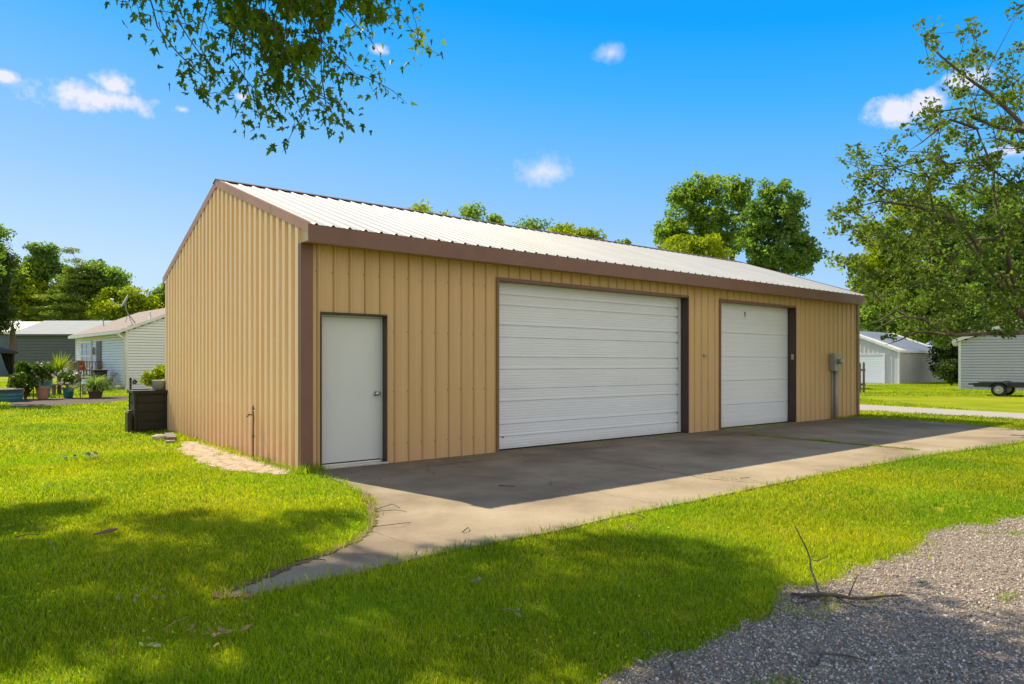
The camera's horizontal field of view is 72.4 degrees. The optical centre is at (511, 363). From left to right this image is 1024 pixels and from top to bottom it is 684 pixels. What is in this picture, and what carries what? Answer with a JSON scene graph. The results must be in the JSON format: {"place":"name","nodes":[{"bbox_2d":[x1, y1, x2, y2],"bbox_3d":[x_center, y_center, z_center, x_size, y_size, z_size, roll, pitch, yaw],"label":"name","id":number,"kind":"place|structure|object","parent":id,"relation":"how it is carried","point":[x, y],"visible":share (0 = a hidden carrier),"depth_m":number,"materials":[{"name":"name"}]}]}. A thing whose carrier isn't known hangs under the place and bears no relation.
{"place":"outdoors","nodes":[
{"label":"outdoors","id":0,"kind":"place"},
{"bbox_2d":[0,322,38,375],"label":"slate barn","id":1,"kind":"structure","parent":0,"point":[4,339],"depth_m":76.00,"materials":[{"name":"blue metal"}]},
{"bbox_2d":[8,321,110,376],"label":"grey barn","id":2,"kind":"structure","parent":0,"point":[46,340],"depth_m":70.05,"materials":[{"name":"grey metal"}]},
{"bbox_2d":[0,376,1023,683],"bbox_3d":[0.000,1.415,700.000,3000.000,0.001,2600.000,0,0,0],"label":"ground","id":3,"kind":"structure","parent":0,"point":[1012,404],"depth_m":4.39,"materials":[{"name":"green plant"}]},
{"bbox_2d":[0,224,16,282],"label":"broadleaf tree","id":4,"kind":"object","parent":3,"relation":"on","point":[3,234],"visible":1,"depth_m":26.17,"materials":[{"name":"green plant"}]},
{"bbox_2d":[0,347,17,387],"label":"garden canopy","id":5,"kind":"object","parent":3,"relation":"on","point":[8,356],"visible":0.76,"depth_m":33.69,"materials":[{"name":"fabric"}]},
{"bbox_2d":[0,238,23,334],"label":"broadleaf tree","id":6,"kind":"object","parent":3,"relation":"on","point":[6,308],"visible":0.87,"depth_m":34.18,"materials":[{"name":"green plant"}]},
{"bbox_2d":[8,324,16,356],"bbox_3d":[-25.004,-0.336,35.000,0.388,3.500,0.394,0,0,0],"label":"folded umbrella","id":7,"kind":"object","parent":3,"relation":"on","point":[12,343],"visible":0.49,"depth_m":34.89,"materials":[{"name":"brown fabric"}]},
{"bbox_2d":[0,250,42,298],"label":"broadleaf tree","id":8,"kind":"object","parent":3,"relation":"on","point":[21,275],"visible":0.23,"depth_m":93.72,"materials":[{"name":"green plant"}]},
{"bbox_2d":[5,259,56,321],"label":"broadleaf tree","id":9,"kind":"object","parent":3,"relation":"on","point":[26,299],"visible":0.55,"depth_m":94.35,"materials":[{"name":"green plant"}]},
{"bbox_2d":[38,379,51,396],"bbox_3d":[-19.644,1.040,29.380,0.541,0.750,0.541,0,0,0],"label":"flower pot","id":10,"kind":"object","parent":3,"relation":"on","point":[47,383],"visible":0.24,"depth_m":29.27,"materials":[{"name":"teal ceramic"}]},
{"bbox_2d":[20,241,72,282],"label":"broadleaf tree","id":11,"kind":"object","parent":3,"relation":"on","point":[50,256],"visible":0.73,"depth_m":97.11,"materials":[{"name":"green plant"}]},
{"bbox_2d":[6,273,93,321],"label":"broadleaf tree","id":12,"kind":"object","parent":3,"relation":"on","point":[53,319],"visible":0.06,"depth_m":96.33,"materials":[{"name":"green plant"}]},
{"bbox_2d":[42,352,75,393],"bbox_3d":[-20.578,0.382,31.840,1.776,2.067,1.995,0,0,-23],"label":"yucca plant","id":13,"kind":"object","parent":3,"relation":"on","point":[59,365],"visible":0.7,"depth_m":31.83,"materials":[{"name":"green plant"}]},
{"bbox_2d":[8,396,127,406],"bbox_3d":[-16.373,1.408,26.188,4.252,0.001,6.923,0,0,-36],"label":"mulch bed","id":14,"kind":"object","parent":3,"relation":"on","point":[43,402],"visible":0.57,"depth_m":25.75,"materials":[{"name":"brown soil"}]},
{"bbox_2d":[0,389,23,401],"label":"round tub","id":15,"kind":"object","parent":14,"relation":"on","point":[11,395],"visible":0.88,"depth_m":25.58,"materials":[{"name":"teal plastic"}]},
{"bbox_2d":[0,388,23,389],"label":"round slab","id":16,"kind":"structure","parent":15,"relation":"on","point":[11,388],"depth_m":25.66,"materials":[{"name":"grey concrete"}]},
{"bbox_2d":[8,371,27,387],"bbox_3d":[-18.567,0.679,26.160,0.631,0.776,0.632,0,0,17],"label":"potted shrub","id":17,"kind":"object","parent":15,"relation":"in","point":[13,378],"visible":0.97,"depth_m":26.11,"materials":[{"name":"green plant"}]},
{"bbox_2d":[5,360,41,398],"bbox_3d":[-19.013,0.642,27.368,1.157,1.566,1.211,0,0,0],"label":"leafy plant","id":18,"kind":"object","parent":14,"relation":"on","point":[25,367],"visible":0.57,"depth_m":27.16,"materials":[{"name":"green plant"}]},
{"bbox_2d":[32,371,33,399],"bbox_3d":[-18.436,0.865,26.933,0.060,1.100,0.040,0,0,0],"label":"garden stake","id":19,"kind":"object","parent":14,"relation":"on","point":[33,385],"visible":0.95,"depth_m":26.92,"materials":[{"name":"black metal"}]},
{"bbox_2d":[35,386,49,398],"bbox_3d":[-18.596,1.165,27.687,0.499,0.500,0.499,0,0,0],"label":"flower pot","id":20,"kind":"object","parent":14,"relation":"on","point":[42,392],"visible":0.93,"depth_m":27.53,"materials":[{"name":"ceramic"}]},
{"bbox_2d":[31,361,56,384],"bbox_3d":[-18.584,0.385,27.664,0.970,0.979,0.942,0,0,36],"label":"potted shrub","id":21,"kind":"object","parent":20,"relation":"in","point":[46,369],"visible":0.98,"depth_m":27.58,"materials":[{"name":"green plant"}]},
{"bbox_2d":[62,388,74,397],"bbox_3d":[-18.072,1.205,28.484,0.458,0.420,0.458,0,0,0],"label":"flower pot","id":22,"kind":"object","parent":14,"relation":"on","point":[67,394],"visible":0.89,"depth_m":28.34,"materials":[{"name":"teal ceramic"}]},
{"bbox_2d":[54,368,81,387],"bbox_3d":[-18.076,0.636,28.496,0.945,0.897,0.944,0,0,0],"label":"potted shrub","id":23,"kind":"object","parent":22,"relation":"in","point":[68,379],"visible":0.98,"depth_m":28.35,"materials":[{"name":"green plant"}]},
{"bbox_2d":[88,389,102,397],"bbox_3d":[-16.972,1.240,28.484,0.624,0.350,0.624,0,0,0],"label":"flower pot","id":24,"kind":"object","parent":14,"relation":"on","point":[96,394],"visible":0.69,"depth_m":28.28,"materials":[{"name":"brown ceramic"}]},
{"bbox_2d":[68,373,122,391],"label":"ornamental grass","id":25,"kind":"object","parent":24,"relation":"in","point":[96,383],"depth_m":28.27,"materials":[{"name":"green plant"}]},
{"bbox_2d":[22,247,114,320],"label":"pine tree","id":26,"kind":"object","parent":3,"relation":"on","point":[70,306],"visible":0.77,"depth_m":91.40,"materials":[{"name":"green plant"}]},
{"bbox_2d":[51,384,86,394],"bbox_3d":[-20.075,1.175,31.677,1.500,0.480,0.400,0,0,-17],"label":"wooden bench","id":27,"kind":"object","parent":3,"relation":"on","point":[54,389],"visible":0.67,"depth_m":31.47,"materials":[{"name":"brown wood"}]},
{"bbox_2d":[51,361,100,388],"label":"porch deck","id":28,"kind":"structure","parent":3,"relation":"on","point":[76,365],"depth_m":40.23,"materials":[{"name":"brown wood"}]},
{"bbox_2d":[76,360,91,376],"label":"garden chair","id":29,"kind":"object","parent":28,"relation":"on","point":[83,366],"visible":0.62,"depth_m":41.18,"materials":[{"name":"red"}]},
{"bbox_2d":[83,451,98,456],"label":"wilted leaves","id":30,"kind":"object","parent":3,"relation":"on","point":[87,453],"visible":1,"depth_m":10.29,"materials":[{"name":"beige plant"}]},
{"bbox_2d":[90,370,107,378],"bbox_3d":[-22.865,0.860,38.731,0.730,1.010,0.680,0,0,-44],"label":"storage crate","id":31,"kind":"object","parent":3,"relation":"on","point":[101,373],"visible":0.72,"depth_m":38.51,"materials":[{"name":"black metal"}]},
{"bbox_2d":[93,528,117,534],"bbox_3d":[-3.294,1.365,5.669,0.177,0.045,0.038,0,0,-8],"label":"bark piece","id":32,"kind":"object","parent":3,"relation":"on","point":[106,531],"visible":1,"depth_m":5.66,"materials":[{"name":"brown wood"}]},
{"bbox_2d":[75,258,135,304],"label":"broadleaf tree","id":33,"kind":"object","parent":3,"relation":"on","point":[114,276],"visible":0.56,"depth_m":93.54,"materials":[{"name":"green plant"}]},
{"bbox_2d":[102,373,117,388],"bbox_3d":[-21.948,0.979,37.809,1.017,0.863,0.720,0,0,-44],"label":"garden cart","id":34,"kind":"object","parent":3,"relation":"on","point":[109,381],"visible":0.46,"depth_m":37.65,"materials":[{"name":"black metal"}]},
{"bbox_2d":[68,308,164,389],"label":"house","id":35,"kind":"structure","parent":3,"relation":"on","point":[127,350],"depth_m":38.45,"materials":[{"name":"white plastic"}]},
{"bbox_2d":[81,340,91,368],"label":"window","id":36,"kind":"structure","parent":35,"relation":"in","point":[86,346],"depth_m":42.97,"materials":[{"name":"white glass"}]},
{"bbox_2d":[96,341,100,369],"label":"door","id":37,"kind":"structure","parent":35,"relation":"in","point":[98,343],"depth_m":41.10,"materials":[{"name":"black metal"}]},
{"bbox_2d":[110,295,135,322],"bbox_3d":[-21.210,-2.936,38.186,1.348,1.662,0.632,0,0,19],"label":"satellite dish","id":38,"kind":"object","parent":35,"relation":"attached to","point":[124,301],"visible":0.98,"depth_m":38.17,"materials":[{"name":"grey metal"}]},
{"bbox_2d":[82,284,163,320],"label":"broadleaf tree","id":39,"kind":"object","parent":3,"relation":"on","point":[111,310],"visible":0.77,"depth_m":90.24,"materials":[{"name":"green plant"}]},
{"bbox_2d":[116,587,165,602],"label":"wilted leaves","id":40,"kind":"object","parent":3,"relation":"on","point":[134,598],"visible":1,"depth_m":4.08,"materials":[{"name":"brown plant"}]},
{"bbox_2d":[125,390,167,432],"bbox_3d":[-7.636,0.985,14.580,0.740,0.860,0.656,0,0,-39],"label":"deck box","id":41,"kind":"object","parent":3,"relation":"on","point":[147,411],"visible":0.94,"depth_m":14.37,"materials":[{"name":"brown plastic"}]},
{"bbox_2d":[129,377,131,389],"bbox_3d":[-7.955,0.425,14.578,0.055,0.260,0.055,0,0,23],"label":"dark post","id":42,"kind":"object","parent":41,"relation":"on","point":[130,383],"visible":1,"depth_m":14.56,"materials":[{"name":"black metal"}]},
{"bbox_2d":[152,380,164,389],"bbox_3d":[-7.393,0.453,14.644,0.270,0.205,0.266,0,0,0],"label":"flower pot","id":43,"kind":"object","parent":41,"relation":"on","point":[158,384],"visible":0.99,"depth_m":14.54,"materials":[{"name":"grey ceramic"}]},
{"bbox_2d":[138,364,164,387],"bbox_3d":[-14.389,0.724,28.526,1.482,1.403,1.486,0,0,-22],"label":"shrub","id":44,"kind":"object","parent":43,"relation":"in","point":[158,373],"visible":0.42,"depth_m":28.10,"materials":[{"name":"green plant"}]},
{"bbox_2d":[139,637,160,646],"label":"wilted leaves","id":45,"kind":"object","parent":3,"relation":"on","point":[154,644],"visible":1,"depth_m":3.39,"materials":[{"name":"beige plant"}]},
{"bbox_2d":[147,283,164,308],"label":"broadleaf tree","id":46,"kind":"object","parent":3,"relation":"on","point":[160,293],"visible":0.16,"depth_m":94.82,"materials":[{"name":"green plant"}]},
{"bbox_2d":[152,434,166,440],"bbox_3d":[-6.475,1.367,12.854,0.299,0.128,0.186,0,0,0],"label":"stone","id":47,"kind":"object","parent":3,"relation":"on","point":[159,436],"visible":0.8,"depth_m":12.79,"materials":[{"name":"grey stone"}]},
{"bbox_2d":[164,432,176,439],"bbox_3d":[-6.348,1.353,12.990,0.160,0.065,0.760,0,0,-30],"label":"stone","id":48,"kind":"object","parent":3,"relation":"on","point":[171,436],"visible":0.86,"depth_m":12.73,"materials":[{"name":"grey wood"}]},
{"bbox_2d":[163,616,190,629],"bbox_3d":[-1.760,1.360,3.684,0.021,0.026,0.194,0,0,16],"label":"fallen stick","id":49,"kind":"object","parent":3,"relation":"on","point":[177,620],"visible":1,"depth_m":3.67,"materials":[{"name":"brown wood"}]},
{"bbox_2d":[204,624,251,646],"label":"wilted leaves","id":50,"kind":"object","parent":3,"relation":"on","point":[245,627],"visible":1,"depth_m":3.54,"materials":[{"name":"brown plant"}]},
{"bbox_2d":[178,441,295,473],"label":"bare dirt","id":51,"kind":"structure","parent":3,"relation":"on","point":[242,463],"depth_m":10.12,"materials":[{"name":"beige soil"}]},
{"bbox_2d":[246,405,254,458],"bbox_3d":[-3.824,1.010,10.224,0.114,0.810,0.043,0,0,-8],"label":"standpipe","id":52,"kind":"object","parent":51,"relation":"on","point":[252,414],"visible":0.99,"depth_m":10.22,"materials":[{"name":"metal"}]},
{"bbox_2d":[104,0,446,155],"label":"maple tree","id":53,"kind":"object","parent":3,"relation":"on","point":[295,54],"visible":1,"depth_m":6.38,"materials":[{"name":"green plant"}]},
{"bbox_2d":[212,493,378,598],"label":"edge soil","id":54,"kind":"structure","parent":3,"relation":"on","point":[272,572],"depth_m":4.89,"materials":[{"name":"brown soil"}]},
{"bbox_2d":[407,199,454,215],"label":"broadleaf tree","id":55,"kind":"object","parent":3,"relation":"on","point":[421,206],"visible":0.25,"depth_m":54.41,"materials":[{"name":"green plant"}]},
{"bbox_2d":[457,200,505,223],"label":"broadleaf tree","id":56,"kind":"object","parent":3,"relation":"on","point":[472,211],"visible":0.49,"depth_m":54.84,"materials":[{"name":"green plant"}]},
{"bbox_2d":[501,608,521,616],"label":"wilted leaves","id":57,"kind":"object","parent":3,"relation":"on","point":[516,613],"visible":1,"depth_m":3.83,"materials":[{"name":"grey plant"}]},
{"bbox_2d":[163,178,869,470],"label":"garage building","id":58,"kind":"structure","parent":3,"relation":"on","point":[313,329],"depth_m":11.56,"materials":[{"name":"beige metal"}]},
{"bbox_2d":[322,316,380,463],"bbox_3d":[-2.204,0.358,9.549,0.929,1.965,0.115,0,0,-39],"label":"door","id":59,"kind":"structure","parent":58,"relation":"in","point":[351,393],"depth_m":9.57,"materials":[{"name":"white paint"}]},
{"bbox_2d":[499,282,678,449],"bbox_3d":[1.531,0.044,12.661,4.788,2.708,0.034,0,0,-39],"label":"garage door","id":60,"kind":"structure","parent":58,"relation":"in","point":[576,365],"depth_m":12.45,"materials":[{"name":"white metal"}]},
{"bbox_2d":[721,302,787,427],"bbox_3d":[5.427,0.044,15.788,2.988,2.708,0.032,0,0,-39],"label":"garage door","id":61,"kind":"structure","parent":58,"relation":"in","point":[754,339],"depth_m":15.81,"materials":[{"name":"white metal"}]},
{"bbox_2d":[512,215,554,229],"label":"broadleaf tree","id":62,"kind":"object","parent":3,"relation":"on","point":[530,224],"visible":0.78,"depth_m":57.63,"materials":[{"name":"green plant"}]},
{"bbox_2d":[547,222,606,239],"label":"broadleaf tree","id":63,"kind":"object","parent":3,"relation":"on","point":[568,229],"visible":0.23,"depth_m":55.04,"materials":[{"name":"green plant"}]},
{"bbox_2d":[614,238,631,243],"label":"broadleaf tree","id":64,"kind":"object","parent":3,"relation":"on","point":[627,241],"visible":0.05,"depth_m":57.79,"materials":[{"name":"green plant"}]},
{"bbox_2d":[655,231,736,259],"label":"broadleaf tree","id":65,"kind":"object","parent":3,"relation":"on","point":[710,246],"visible":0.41,"depth_m":42.96,"materials":[{"name":"green plant"}]},
{"bbox_2d":[650,171,756,260],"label":"broadleaf tree","id":66,"kind":"object","parent":3,"relation":"on","point":[687,196],"visible":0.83,"depth_m":61.19,"materials":[{"name":"green plant"}]},
{"bbox_2d":[731,176,829,276],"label":"broadleaf tree","id":67,"kind":"object","parent":3,"relation":"on","point":[802,255],"visible":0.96,"depth_m":56.21,"materials":[{"name":"green plant"}]},
{"bbox_2d":[860,362,865,391],"bbox_3d":[16.722,0.665,33.852,0.720,1.500,0.060,0,0,20],"label":"picket panel","id":68,"kind":"object","parent":3,"relation":"on","point":[863,370],"visible":0.34,"depth_m":33.73,"materials":[{"name":"grey wood"}]},
{"bbox_2d":[824,189,934,314],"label":"broadleaf tree","id":69,"kind":"object","parent":3,"relation":"on","point":[872,260],"visible":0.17,"depth_m":64.56,"materials":[{"name":"green plant"}]},
{"bbox_2d":[860,331,943,383],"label":"metal shed","id":70,"kind":"structure","parent":3,"relation":"on","point":[902,361],"depth_m":49.12,"materials":[{"name":"grey metal"}]},
{"bbox_2d":[860,355,882,382],"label":"garage door","id":71,"kind":"structure","parent":70,"relation":"in","point":[873,363],"depth_m":49.02,"materials":[{"name":"white metal"}]},
{"bbox_2d":[860,305,945,344],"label":"broadleaf tree","id":72,"kind":"object","parent":3,"relation":"on","point":[868,316],"visible":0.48,"depth_m":59.25,"materials":[{"name":"green plant"}]},
{"bbox_2d":[823,0,1023,349],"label":"shade tree","id":73,"kind":"object","parent":3,"relation":"on","point":[934,281],"visible":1,"depth_m":15.50,"materials":[{"name":"green plant"}]},
{"bbox_2d":[875,187,979,332],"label":"broadleaf tree","id":74,"kind":"object","parent":3,"relation":"on","point":[913,291],"visible":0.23,"depth_m":60.89,"materials":[{"name":"green plant"}]},
{"bbox_2d":[927,332,958,382],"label":"shrub","id":75,"kind":"object","parent":3,"relation":"on","point":[941,354],"visible":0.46,"depth_m":48.55,"materials":[{"name":"green plant"}]},
{"bbox_2d":[932,358,957,384],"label":"shrub","id":76,"kind":"object","parent":3,"relation":"on","point":[947,372],"visible":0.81,"depth_m":44.32,"materials":[{"name":"green plant"}]},
{"bbox_2d":[927,182,1023,332],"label":"broadleaf tree","id":77,"kind":"object","parent":3,"relation":"on","point":[1016,256],"visible":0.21,"depth_m":57.29,"materials":[{"name":"green plant"}]},
{"bbox_2d":[952,319,1023,389],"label":"sided house","id":78,"kind":"structure","parent":3,"relation":"on","point":[988,359],"depth_m":37.48,"materials":[{"name":"grey plastic"}]},
{"bbox_2d":[968,381,1023,396],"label":"utility trailer","id":79,"kind":"object","parent":3,"relation":"on","point":[1000,388],"visible":0.99,"depth_m":29.82,"materials":[{"name":"black metal"}]},
{"bbox_2d":[0,0,1023,345],"label":"sky","id":80,"kind":"structure","parent":0,"point":[584,113],"materials":[{"name":"blue"}]},
{"bbox_2d":[214,417,1023,598],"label":"driveway","id":81,"kind":"structure","parent":0,"point":[447,503],"depth_m":8.71,"materials":[{"name":"concrete"}]},
{"bbox_2d":[295,558,325,561],"bbox_3d":[-1.419,1.381,4.921,0.215,0.030,0.023,0,0,-6],"label":"fallen stick","id":82,"kind":"object","parent":81,"relation":"on","point":[309,558],"visible":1,"depth_m":4.91,"materials":[{"name":"brown wood"}]},
{"bbox_2d":[441,417,913,485],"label":"joint dirt","id":83,"kind":"structure","parent":81,"relation":"on","point":[675,439],"depth_m":11.18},
{"bbox_2d":[588,511,1023,683],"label":"gravel road","id":84,"kind":"structure","parent":0,"point":[747,641],"depth_m":3.64,"materials":[{"name":"grey gravel"}]},
{"bbox_2d":[670,662,678,683],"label":"fallen stick","id":85,"kind":"object","parent":84,"relation":"on","point":[674,670],"visible":1,"depth_m":3.08,"materials":[{"name":"wood"}]},
{"bbox_2d":[816,653,866,665],"bbox_3d":[1.520,1.375,3.265,0.258,0.031,0.068,0,0,-10],"label":"fallen stick","id":86,"kind":"object","parent":84,"relation":"on","point":[820,656],"visible":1,"depth_m":3.27,"materials":[{"name":"wood"}]},
{"bbox_2d":[787,525,905,612],"bbox_3d":[2.012,1.218,4.207,0.687,0.371,0.474,0,0,18],"label":"fallen branch","id":87,"kind":"object","parent":84,"relation":"on","point":[817,594],"visible":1,"depth_m":4.15,"materials":[{"name":"brown wood"}]},
{"bbox_2d":[860,404,1023,418],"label":"road","id":88,"kind":"structure","parent":0,"point":[940,411],"depth_m":20.42,"materials":[{"name":"white concrete"}]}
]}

